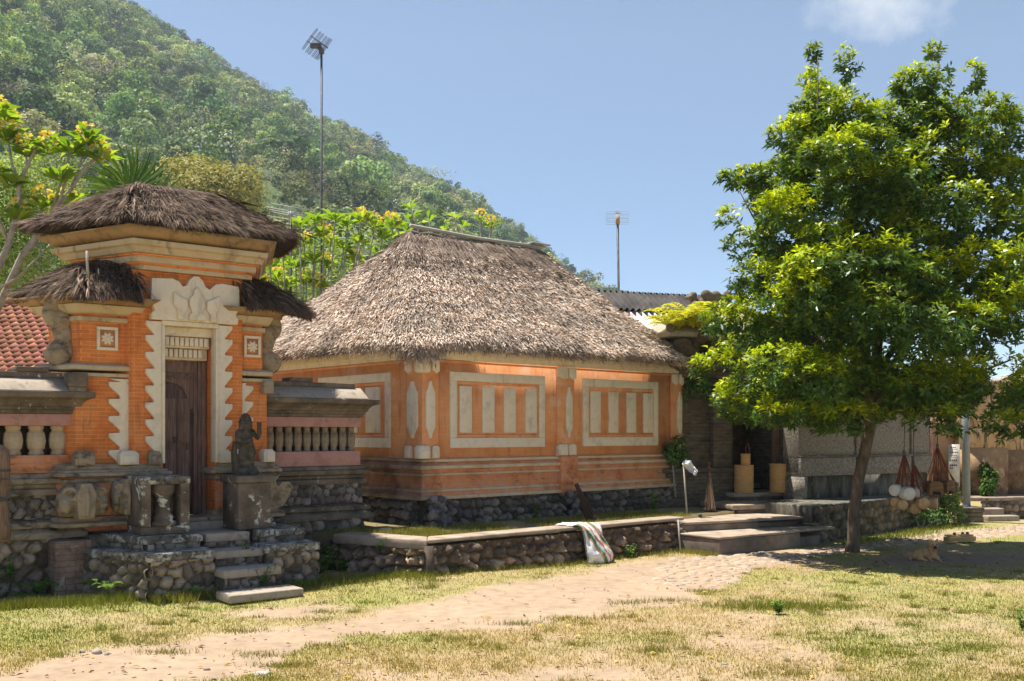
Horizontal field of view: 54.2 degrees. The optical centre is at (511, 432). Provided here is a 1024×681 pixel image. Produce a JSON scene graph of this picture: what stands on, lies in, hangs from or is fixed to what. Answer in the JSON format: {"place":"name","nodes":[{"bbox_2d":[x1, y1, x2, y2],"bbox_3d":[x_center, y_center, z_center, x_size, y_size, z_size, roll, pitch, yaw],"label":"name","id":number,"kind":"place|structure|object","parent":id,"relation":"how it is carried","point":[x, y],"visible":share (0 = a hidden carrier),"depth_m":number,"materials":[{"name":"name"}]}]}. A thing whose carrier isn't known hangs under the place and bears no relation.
{"place":"outdoors","nodes":[
{"label":"outdoors","id":0,"kind":"place"},
{"bbox_2d":[0,1,834,373],"bbox_3d":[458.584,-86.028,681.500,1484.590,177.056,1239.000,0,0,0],"label":"hill","id":1,"kind":"structure","parent":0,"point":[110,133],"depth_m":188.71,"materials":[{"name":"green plant"}]},
{"bbox_2d":[0,0,623,299],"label":"forest","id":2,"kind":"object","parent":1,"relation":"on","point":[276,125],"visible":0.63,"depth_m":227.17,"materials":[{"name":"green plant"}]},
{"bbox_2d":[0,501,1023,680],"bbox_3d":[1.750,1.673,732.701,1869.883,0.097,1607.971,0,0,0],"label":"ground","id":3,"kind":"structure","parent":0,"point":[547,597],"depth_m":8.97,"materials":[{"name":"beige sand"}]},
{"bbox_2d":[0,569,11,589],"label":"weed","id":4,"kind":"object","parent":3,"relation":"on","point":[8,571],"visible":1,"depth_m":10.20,"materials":[{"name":"green plant"}]},
{"bbox_2d":[3,591,34,596],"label":"fern","id":5,"kind":"object","parent":3,"relation":"on","point":[21,594],"visible":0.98,"depth_m":10.19,"materials":[{"name":"green plant"}]},
{"bbox_2d":[7,576,58,593],"bbox_3d":[-4.866,1.583,10.395,0.519,0.178,0.489,0,0,20],"label":"fern","id":6,"kind":"object","parent":3,"relation":"on","point":[39,589],"visible":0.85,"depth_m":10.32,"materials":[{"name":"green plant"}]},
{"bbox_2d":[0,126,87,361],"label":"garden bush","id":7,"kind":"object","parent":3,"relation":"on","point":[20,244],"visible":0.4,"depth_m":21.05,"materials":[{"name":"green plant"}]},
{"bbox_2d":[0,366,95,597],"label":"balustrade wall","id":8,"kind":"structure","parent":3,"relation":"on","point":[38,405],"depth_m":10.48,"materials":[{"name":"stone"}]},
{"bbox_2d":[0,445,13,539],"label":"wooden post","id":9,"kind":"object","parent":8,"relation":"attached to","point":[5,500],"visible":1,"depth_m":10.06,"materials":[{"name":"brown wood"}]},
{"bbox_2d":[0,554,19,578],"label":"weed","id":10,"kind":"object","parent":8,"relation":"on","point":[10,568],"visible":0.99,"depth_m":10.27,"materials":[{"name":"green plant"}]},
{"bbox_2d":[0,94,126,311],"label":"frangipani tree","id":11,"kind":"object","parent":3,"relation":"on","point":[63,145],"visible":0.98,"depth_m":13.08,"materials":[{"name":"green plant"}]},
{"bbox_2d":[0,153,144,366],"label":"garden bush","id":12,"kind":"object","parent":3,"relation":"on","point":[48,262],"visible":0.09,"depth_m":21.68,"materials":[{"name":"green plant"}]},
{"bbox_2d":[0,297,176,530],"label":"tiled house","id":13,"kind":"structure","parent":3,"relation":"on","point":[23,328],"depth_m":18.27,"materials":[{"name":"red tile"}]},
{"bbox_2d":[91,648,101,653],"bbox_3d":[-3.189,1.688,7.683,0.102,0.061,0.073,0,0,42],"label":"rock","id":14,"kind":"object","parent":3,"relation":"on","point":[97,651],"visible":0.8,"depth_m":7.65,"materials":[{"name":"stone"}]},
{"bbox_2d":[78,136,192,200],"bbox_3d":[-5.185,-1.170,13.679,1.715,5.753,0.546,0,0,-3],"label":"fan palm","id":15,"kind":"object","parent":3,"relation":"on","point":[143,172],"visible":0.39,"depth_m":13.62,"materials":[{"name":"green plant"}]},
{"bbox_2d":[180,583,201,595],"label":"weed","id":16,"kind":"object","parent":3,"relation":"on","point":[193,590],"visible":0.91,"depth_m":10.17,"materials":[{"name":"green plant"}]},
{"bbox_2d":[82,523,319,603],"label":"stone staircase","id":17,"kind":"structure","parent":3,"relation":"on","point":[142,567],"depth_m":10.40,"materials":[{"name":"grey stone"}]},
{"bbox_2d":[75,578,101,586],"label":"fern","id":18,"kind":"object","parent":17,"relation":"on","point":[89,583],"visible":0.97,"depth_m":10.24,"materials":[{"name":"green plant"}]},
{"bbox_2d":[91,580,122,590],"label":"fern","id":19,"kind":"object","parent":17,"relation":"on","point":[109,585],"visible":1,"depth_m":10.12,"materials":[{"name":"green plant"}]},
{"bbox_2d":[126,474,189,535],"bbox_3d":[-3.804,0.770,10.768,0.524,0.615,0.540,0,0,-38],"label":"carved pedestal","id":20,"kind":"object","parent":17,"relation":"on","point":[160,504],"visible":0.98,"depth_m":10.60,"materials":[{"name":"stone"}]},
{"bbox_2d":[3,182,320,547],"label":"temple gate","id":21,"kind":"structure","parent":17,"relation":"on","point":[141,292],"depth_m":11.14,"materials":[{"name":"orange brick"}]},
{"bbox_2d":[163,382,192,513],"bbox_3d":[-3.891,0.149,11.639,0.360,1.618,0.086,0,0,-38],"label":"door","id":22,"kind":"structure","parent":21,"relation":"in","point":[178,415],"depth_m":11.64,"materials":[{"name":"brown wood"}]},
{"bbox_2d":[238,540,253,561],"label":"weed","id":23,"kind":"object","parent":17,"relation":"on","point":[245,547],"visible":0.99,"depth_m":10.73,"materials":[{"name":"green plant"}]},
{"bbox_2d":[220,474,275,529],"bbox_3d":[-2.990,0.778,11.374,0.500,0.600,0.500,0,0,-38],"label":"stone pedestal","id":24,"kind":"object","parent":17,"relation":"on","point":[246,502],"visible":0.97,"depth_m":11.19,"materials":[{"name":"grey stone"}]},
{"bbox_2d":[231,413,261,474],"bbox_3d":[-3.032,0.128,11.379,0.292,0.700,0.324,0,0,44],"label":"guardian statue","id":25,"kind":"object","parent":24,"relation":"on","point":[242,462],"visible":0.99,"depth_m":11.31,"materials":[{"name":"stone"}]},
{"bbox_2d":[253,563,277,584],"bbox_3d":[-2.576,1.485,10.512,0.262,0.233,0.188,0,0,0],"label":"weed","id":26,"kind":"object","parent":17,"relation":"on","point":[264,581],"visible":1,"depth_m":10.49,"materials":[{"name":"green plant"}]},
{"bbox_2d":[151,151,273,213],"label":"yellow tree","id":27,"kind":"object","parent":3,"relation":"on","point":[214,181],"visible":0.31,"depth_m":69.15,"materials":[{"name":"green plant"}]},
{"bbox_2d":[251,671,270,674],"bbox_3d":[-1.767,1.693,7.032,0.144,0.034,0.108,0,0,-15],"label":"rock","id":28,"kind":"object","parent":3,"relation":"on","point":[265,672],"visible":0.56,"depth_m":7.01,"materials":[{"name":"stone"}]},
{"bbox_2d":[173,217,397,360],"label":"hillside tree","id":29,"kind":"object","parent":3,"relation":"on","point":[309,266],"visible":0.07,"depth_m":40.05,"materials":[{"name":"green plant"}]},
{"bbox_2d":[266,203,312,290],"bbox_3d":[-4.660,-1.562,20.998,1.044,6.525,0.474,0,0,-8],"label":"antenna mast","id":30,"kind":"object","parent":3,"relation":"on","point":[290,213],"visible":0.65,"depth_m":20.98,"materials":[{"name":"metal"}]},
{"bbox_2d":[302,28,331,294],"bbox_3d":[-4.291,-3.603,22.028,0.660,10.606,0.156,0,0,0],"label":"antenna mast","id":31,"kind":"object","parent":3,"relation":"on","point":[316,45],"visible":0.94,"depth_m":21.98,"materials":[{"name":"metal"}]},
{"bbox_2d":[267,377,379,564],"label":"balustrade wall","id":32,"kind":"structure","parent":3,"relation":"on","point":[311,424],"depth_m":12.74,"materials":[{"name":"stone"}]},
{"bbox_2d":[317,548,337,573],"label":"weed","id":33,"kind":"object","parent":3,"relation":"on","point":[321,565],"visible":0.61,"depth_m":11.86,"materials":[{"name":"green plant"}]},
{"bbox_2d":[320,543,338,569],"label":"weed","id":34,"kind":"object","parent":3,"relation":"on","point":[331,567],"visible":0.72,"depth_m":12.11,"materials":[{"name":"green plant"}]},
{"bbox_2d":[260,205,407,301],"bbox_3d":[-3.642,-1.411,20.489,3.346,6.242,1.640,0,0,0],"label":"frangipani tree","id":35,"kind":"object","parent":3,"relation":"on","point":[313,281],"visible":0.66,"depth_m":20.20,"materials":[{"name":"green plant"}]},
{"bbox_2d":[335,556,349,571],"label":"weed","id":36,"kind":"object","parent":3,"relation":"on","point":[343,566],"visible":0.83,"depth_m":11.97,"materials":[{"name":"green plant"}]},
{"bbox_2d":[383,199,502,237],"bbox_3d":[-1.337,-1.833,23.151,3.408,7.082,0.910,0,0,0],"label":"frangipani tree","id":37,"kind":"object","parent":3,"relation":"on","point":[453,214],"visible":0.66,"depth_m":23.11,"materials":[{"name":"green plant"}]},
{"bbox_2d":[327,516,687,574],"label":"terrace wall","id":38,"kind":"structure","parent":3,"relation":"on","point":[367,556],"depth_m":12.11,"materials":[{"name":"stone"}]},
{"bbox_2d":[375,537,386,551],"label":"weed","id":39,"kind":"object","parent":38,"relation":"on","point":[380,548],"visible":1,"depth_m":11.75,"materials":[{"name":"green plant"}]},
{"bbox_2d":[555,522,613,563],"bbox_3d":[0.937,1.453,13.104,0.766,0.560,0.412,0,0,11],"label":"plastic sack","id":40,"kind":"object","parent":38,"relation":"hanging from","point":[597,548],"visible":0.97,"depth_m":12.98,"materials":[{"name":"white plastic"}]},
{"bbox_2d":[0,546,1023,680],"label":"fallen leaves","id":41,"kind":"object","parent":3,"relation":"on","point":[383,671],"visible":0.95,"depth_m":8.71,"materials":[{"name":"brown plant"}]},
{"bbox_2d":[72,551,1017,680],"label":"pebbles","id":42,"kind":"object","parent":3,"relation":"on","point":[206,669],"visible":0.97,"depth_m":7.84,"materials":[{"name":"stone"}]},
{"bbox_2d":[606,209,628,290],"bbox_3d":[2.853,-2.173,27.012,0.628,7.747,0.144,0,0,0],"label":"antenna mast","id":43,"kind":"object","parent":3,"relation":"on","point":[617,218],"visible":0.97,"depth_m":26.98,"materials":[{"name":"metal"}]},
{"bbox_2d":[623,543,636,556],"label":"weed","id":44,"kind":"object","parent":3,"relation":"on","point":[628,554],"visible":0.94,"depth_m":13.52,"materials":[{"name":"green plant"}]},
{"bbox_2d":[677,520,680,550],"bbox_3d":[2.364,1.490,14.124,0.025,0.523,0.082,0,0,-33],"label":"bamboo stake","id":45,"kind":"object","parent":3,"relation":"on","point":[679,536],"visible":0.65,"depth_m":14.12,"materials":[{"name":"beige wood"}]},
{"bbox_2d":[663,490,834,554],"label":"concrete steps","id":46,"kind":"structure","parent":3,"relation":"on","point":[750,525],"depth_m":14.77,"materials":[{"name":"concrete"}]},
{"bbox_2d":[734,465,753,492],"bbox_3d":[3.963,0.787,17.100,0.337,0.474,0.334,0,0,0],"label":"woven basket","id":47,"kind":"object","parent":46,"relation":"on","point":[743,478],"visible":1,"depth_m":16.96,"materials":[{"name":"brown wicker"}]},
{"bbox_2d":[741,443,750,464],"bbox_3d":[3.981,0.362,17.050,0.168,0.371,0.167,0,0,0],"label":"woven basket","id":48,"kind":"object","parent":47,"relation":"on","point":[745,459],"visible":1,"depth_m":16.99,"materials":[{"name":"brown wicker"}]},
{"bbox_2d":[769,463,785,492],"bbox_3d":[4.605,0.777,17.250,0.332,0.494,0.330,0,0,0],"label":"woven basket","id":49,"kind":"object","parent":46,"relation":"on","point":[777,472],"visible":0.89,"depth_m":17.11,"materials":[{"name":"brown wicker"}]},
{"bbox_2d":[771,600,786,613],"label":"weed","id":50,"kind":"object","parent":3,"relation":"on","point":[778,608],"visible":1,"depth_m":9.39,"materials":[{"name":"green plant"}]},
{"bbox_2d":[758,492,945,542],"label":"retaining wall","id":51,"kind":"structure","parent":3,"relation":"on","point":[880,513],"depth_m":16.36,"materials":[{"name":"stone"}]},
{"bbox_2d":[782,376,931,499],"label":"pebble wall","id":52,"kind":"structure","parent":51,"relation":"on","point":[820,466],"depth_m":17.52,"materials":[{"name":"stone"}]},
{"bbox_2d":[901,503,953,527],"bbox_3d":[7.204,1.461,17.802,1.171,0.548,0.706,0,0,-17],"label":"ground creeper","id":53,"kind":"object","parent":51,"relation":"attached to","point":[928,512],"visible":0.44,"depth_m":17.69,"materials":[{"name":"green plant"}]},
{"bbox_2d":[686,38,1023,552],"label":"shade tree","id":54,"kind":"object","parent":3,"relation":"on","point":[831,294],"visible":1,"depth_m":13.21,"materials":[{"name":"green plant"}]},
{"bbox_2d":[902,421,905,454],"bbox_3d":[5.368,0.012,13.700,0.041,0.599,0.041,0,0,-22],"label":"hanging cord","id":55,"kind":"object","parent":54,"relation":"hanging from","point":[903,452],"visible":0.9,"depth_m":13.70,"materials":[{"name":"fabric"}]},
{"bbox_2d":[889,456,903,495],"bbox_3d":[5.278,0.574,13.724,0.186,0.598,0.139,0,0,43],"label":"hand drum","id":56,"kind":"object","parent":55,"relation":"hanging from","point":[895,489],"visible":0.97,"depth_m":13.69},
{"bbox_2d":[890,462,902,506],"bbox_3d":[5.295,0.646,13.736,0.183,0.742,0.122,0,0,35],"label":"hand drum","id":57,"kind":"object","parent":55,"relation":"hanging from","point":[894,501],"visible":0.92,"depth_m":13.71,"materials":[{"name":"beige wood"}]},
{"bbox_2d":[896,458,907,509],"bbox_3d":[5.335,0.669,13.680,0.150,0.787,0.135,0,0,11],"label":"hand drum","id":58,"kind":"object","parent":55,"relation":"hanging from","point":[901,504],"visible":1,"depth_m":13.63,"materials":[{"name":"beige wood"}]},
{"bbox_2d":[899,455,915,500],"bbox_3d":[5.383,0.599,13.640,0.190,0.648,0.162,0,0,-7],"label":"hand drum","id":59,"kind":"object","parent":55,"relation":"hanging from","point":[908,493],"visible":1,"depth_m":13.57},
{"bbox_2d":[905,455,921,497],"bbox_3d":[5.517,0.595,13.731,0.282,0.642,0.176,0,0,-42],"label":"hand drum","id":60,"kind":"object","parent":55,"relation":"hanging from","point":[917,490],"visible":0.59,"depth_m":13.71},
{"bbox_2d":[912,417,914,464],"bbox_3d":[5.504,0.107,13.718,0.041,0.684,0.080,0,0,22],"label":"hanging cord","id":61,"kind":"object","parent":54,"relation":"hanging from","point":[913,462],"visible":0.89,"depth_m":13.71,"materials":[{"name":"fabric"}]},
{"bbox_2d":[906,469,914,503],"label":"hand drum","id":62,"kind":"object","parent":61,"relation":"hanging from","point":[910,501],"visible":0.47,"depth_m":13.73,"materials":[{"name":"beige wood"}]},
{"bbox_2d":[907,465,920,513],"bbox_3d":[5.512,0.765,13.720,0.164,0.703,0.174,0,0,0],"label":"hand drum","id":63,"kind":"object","parent":61,"relation":"hanging from","point":[912,508],"visible":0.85,"depth_m":13.68,"materials":[{"name":"beige wood"}]},
{"bbox_2d":[913,465,929,509],"bbox_3d":[5.580,0.730,13.640,0.192,0.635,0.147,0,0,0],"label":"hand drum","id":64,"kind":"object","parent":61,"relation":"hanging from","point":[922,503],"visible":1,"depth_m":13.58,"materials":[{"name":"beige wood"}]},
{"bbox_2d":[915,465,937,508],"bbox_3d":[5.677,0.728,13.749,0.357,0.634,0.185,0,0,12],"label":"hand drum","id":65,"kind":"object","parent":61,"relation":"hanging from","point":[933,502],"visible":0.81,"depth_m":13.70,"materials":[{"name":"beige wood"}]},
{"bbox_2d":[936,413,938,447],"bbox_3d":[5.842,-0.037,13.743,0.041,0.507,0.134,0,0,23],"label":"hanging cord","id":66,"kind":"object","parent":54,"relation":"hanging from","point":[937,445],"visible":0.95,"depth_m":13.72,"materials":[{"name":"fabric"}]},
{"bbox_2d":[924,449,937,490],"bbox_3d":[5.777,0.493,13.780,0.196,0.627,0.098,0,0,40],"label":"wooden bell","id":67,"kind":"object","parent":66,"relation":"hanging from","point":[925,482],"visible":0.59,"depth_m":13.77,"materials":[{"name":"brown wood"}]},
{"bbox_2d":[926,448,943,494],"bbox_3d":[5.773,0.511,13.650,0.197,0.661,0.145,0,0,6],"label":"wooden bell","id":68,"kind":"object","parent":66,"relation":"hanging from","point":[935,487],"visible":1,"depth_m":13.59,"materials":[{"name":"brown wood"}]},
{"bbox_2d":[936,452,943,481],"bbox_3d":[5.889,0.493,13.848,0.313,0.627,0.147,0,0,-42],"label":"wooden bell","id":69,"kind":"object","parent":66,"relation":"hanging from","point":[941,479],"visible":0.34,"depth_m":13.85,"materials":[{"name":"brown wood"}]},
{"bbox_2d":[938,450,955,493],"bbox_3d":[5.948,0.509,13.738,0.276,0.660,0.128,0,0,-26],"label":"wooden bell","id":70,"kind":"object","parent":66,"relation":"hanging from","point":[948,486],"visible":0.88,"depth_m":13.71,"materials":[{"name":"brown wood"}]},
{"bbox_2d":[938,448,958,491],"bbox_3d":[6.010,0.496,13.753,0.391,0.634,0.118,0,0,-31],"label":"wooden bell","id":71,"kind":"object","parent":66,"relation":"hanging from","point":[956,484],"visible":0.81,"depth_m":13.76,"materials":[{"name":"brown wood"}]},
{"bbox_2d":[909,538,942,561],"bbox_3d":[5.495,1.552,13.254,0.428,0.311,0.285,0,0,37],"label":"dog","id":72,"kind":"object","parent":3,"relation":"on","point":[929,553],"visible":0.98,"depth_m":13.20},
{"bbox_2d":[938,491,967,523],"bbox_3d":[8.073,1.350,18.475,0.469,0.774,0.689,0,0,-38],"label":"shrub","id":73,"kind":"object","parent":3,"relation":"on","point":[955,506],"visible":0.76,"depth_m":18.37,"materials":[{"name":"green plant"}]},
{"bbox_2d":[943,532,975,541],"bbox_3d":[6.972,1.620,15.611,0.520,0.140,0.170,0,0,-18],"label":"wooden plank","id":74,"kind":"object","parent":3,"relation":"on","point":[961,537],"visible":1,"depth_m":15.55,"materials":[{"name":"brown wood"}]},
{"bbox_2d":[950,353,984,522],"bbox_3d":[8.633,0.125,19.000,0.500,3.251,0.420,0,0,0],"label":"lamp post","id":75,"kind":"object","parent":3,"relation":"on","point":[974,513],"visible":0.56,"depth_m":18.93,"materials":[{"name":"grey paint"}]},
{"bbox_2d":[950,494,1023,520],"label":"terrace wall","id":76,"kind":"structure","parent":3,"relation":"on","point":[1009,507],"depth_m":19.62,"materials":[{"name":"stone"}]},
{"bbox_2d":[977,461,1000,495],"bbox_3d":[9.443,0.966,19.896,0.453,0.800,0.480,0,0,44],"label":"shrub","id":77,"kind":"object","parent":76,"relation":"on","point":[987,473],"visible":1,"depth_m":19.84,"materials":[{"name":"green plant"}]},
{"bbox_2d":[1016,608,1023,629],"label":"weed","id":78,"kind":"object","parent":3,"relation":"on","point":[1019,617],"visible":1,"depth_m":8.59,"materials":[{"name":"green plant"}]},
{"bbox_2d":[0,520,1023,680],"bbox_3d":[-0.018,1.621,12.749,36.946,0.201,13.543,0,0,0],"label":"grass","id":79,"kind":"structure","parent":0,"point":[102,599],"depth_m":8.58,"materials":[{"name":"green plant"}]},
{"bbox_2d":[312,507,735,551],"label":"terrace","id":80,"kind":"structure","parent":0,"point":[322,538],"depth_m":13.53,"materials":[{"name":"grey stone"}]},
{"bbox_2d":[271,224,693,527],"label":"thatched house","id":81,"kind":"structure","parent":80,"relation":"on","point":[502,381],"depth_m":14.86,"materials":[{"name":"grey plant"}]},
{"bbox_2d":[662,433,690,496],"bbox_3d":[2.729,0.639,16.837,0.589,1.269,0.629,0,0,0],"label":"creeper","id":82,"kind":"object","parent":81,"relation":"attached to","point":[675,451],"visible":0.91,"depth_m":16.68,"materials":[{"name":"green plant"}]},
{"bbox_2d":[320,509,690,537],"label":"terrace grass","id":83,"kind":"structure","parent":80,"relation":"on","point":[431,531],"depth_m":13.29,"materials":[{"name":"green plant"}]},
{"bbox_2d":[533,500,540,517],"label":"weed","id":84,"kind":"object","parent":80,"relation":"on","point":[536,512],"visible":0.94,"depth_m":14.61,"materials":[{"name":"green plant"}]},
{"bbox_2d":[575,483,598,521],"bbox_3d":[1.021,1.029,14.530,0.184,0.559,1.045,0,0,-13],"label":"palm broom","id":85,"kind":"object","parent":80,"relation":"on","point":[588,511],"visible":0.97,"depth_m":14.37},
{"bbox_2d":[648,491,657,510],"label":"weed","id":86,"kind":"object","parent":80,"relation":"on","point":[653,504],"visible":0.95,"depth_m":15.94,"materials":[{"name":"green plant"}]},
{"bbox_2d":[683,466,687,513],"bbox_3d":[2.662,0.860,15.374,0.032,0.802,0.095,0,0,-41],"label":"bamboo pole","id":87,"kind":"object","parent":80,"relation":"on","point":[685,490],"visible":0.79,"depth_m":15.36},
{"bbox_2d":[682,460,697,475],"bbox_3d":[2.739,0.540,15.411,0.228,0.249,0.171,0,0,0],"label":"plastic bag","id":88,"kind":"object","parent":87,"relation":"attached to","point":[689,466],"visible":1,"depth_m":15.39,"materials":[{"name":"white plastic"}]},
{"bbox_2d":[704,460,715,511],"bbox_3d":[3.191,0.864,16.026,0.191,0.825,0.656,0,0,15],"label":"palm broom","id":89,"kind":"object","parent":80,"relation":"on","point":[709,498],"visible":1,"depth_m":15.93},
{"bbox_2d":[649,290,782,507],"bbox_3d":[3.383,-0.600,18.094,3.712,3.999,2.110,0,0,-20],"label":"stone gatehouse","id":90,"kind":"object","parent":80,"relation":"on","point":[718,443],"visible":0.3,"depth_m":17.19,"materials":[{"name":"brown stone"}]},
{"bbox_2d":[638,301,734,371],"bbox_3d":[3.017,-1.602,17.037,1.790,1.173,1.338,0,0,0],"label":"golden fern","id":91,"kind":"object","parent":90,"relation":"on","point":[688,347],"visible":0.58,"depth_m":16.89,"materials":[{"name":"yellow plant"}]},
{"bbox_2d":[681,373,713,408],"bbox_3d":[3.099,0.069,17.226,0.753,2.405,0.599,0,0,0],"label":"creeper","id":92,"kind":"object","parent":90,"relation":"attached to","point":[705,394],"visible":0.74,"depth_m":17.08,"materials":[{"name":"green plant"}]},
{"bbox_2d":[731,421,732,467],"bbox_3d":[3.739,0.260,17.792,0.075,1.560,0.560,0,0,-20],"label":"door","id":93,"kind":"structure","parent":90,"relation":"in","point":[732,421],"depth_m":17.54,"materials":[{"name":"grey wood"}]},
{"bbox_2d":[102,0,1023,380],"label":"sky","id":94,"kind":"structure","parent":0,"point":[564,114],"materials":[{"name":"blue"}]},
{"bbox_2d":[595,289,700,327],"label":"corrugated shed","id":95,"kind":"structure","parent":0,"point":[633,304],"depth_m":23.34,"materials":[{"name":"metal"}]},
{"bbox_2d":[651,524,1023,586],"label":"stone path","id":96,"kind":"structure","parent":0,"point":[805,553],"depth_m":13.34,"materials":[{"name":"beige stone"}]},
{"bbox_2d":[927,372,1023,494],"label":"ochre house","id":97,"kind":"structure","parent":0,"point":[1007,462],"depth_m":20.20,"materials":[{"name":"paint"}]},
{"bbox_2d":[933,416,953,480],"bbox_3d":[8.629,0.150,20.290,0.670,2.100,0.060,0,0,-6],"label":"door","id":98,"kind":"structure","parent":97,"relation":"in","point":[943,443],"depth_m":20.27,"materials":[{"name":"brown wood"}]},
{"bbox_2d":[948,444,959,486],"bbox_3d":[8.769,0.655,19.849,0.230,0.850,0.026,0,0,-7],"label":"notice board","id":99,"kind":"object","parent":97,"relation":"attached to","point":[954,459],"visible":0.99,"depth_m":19.84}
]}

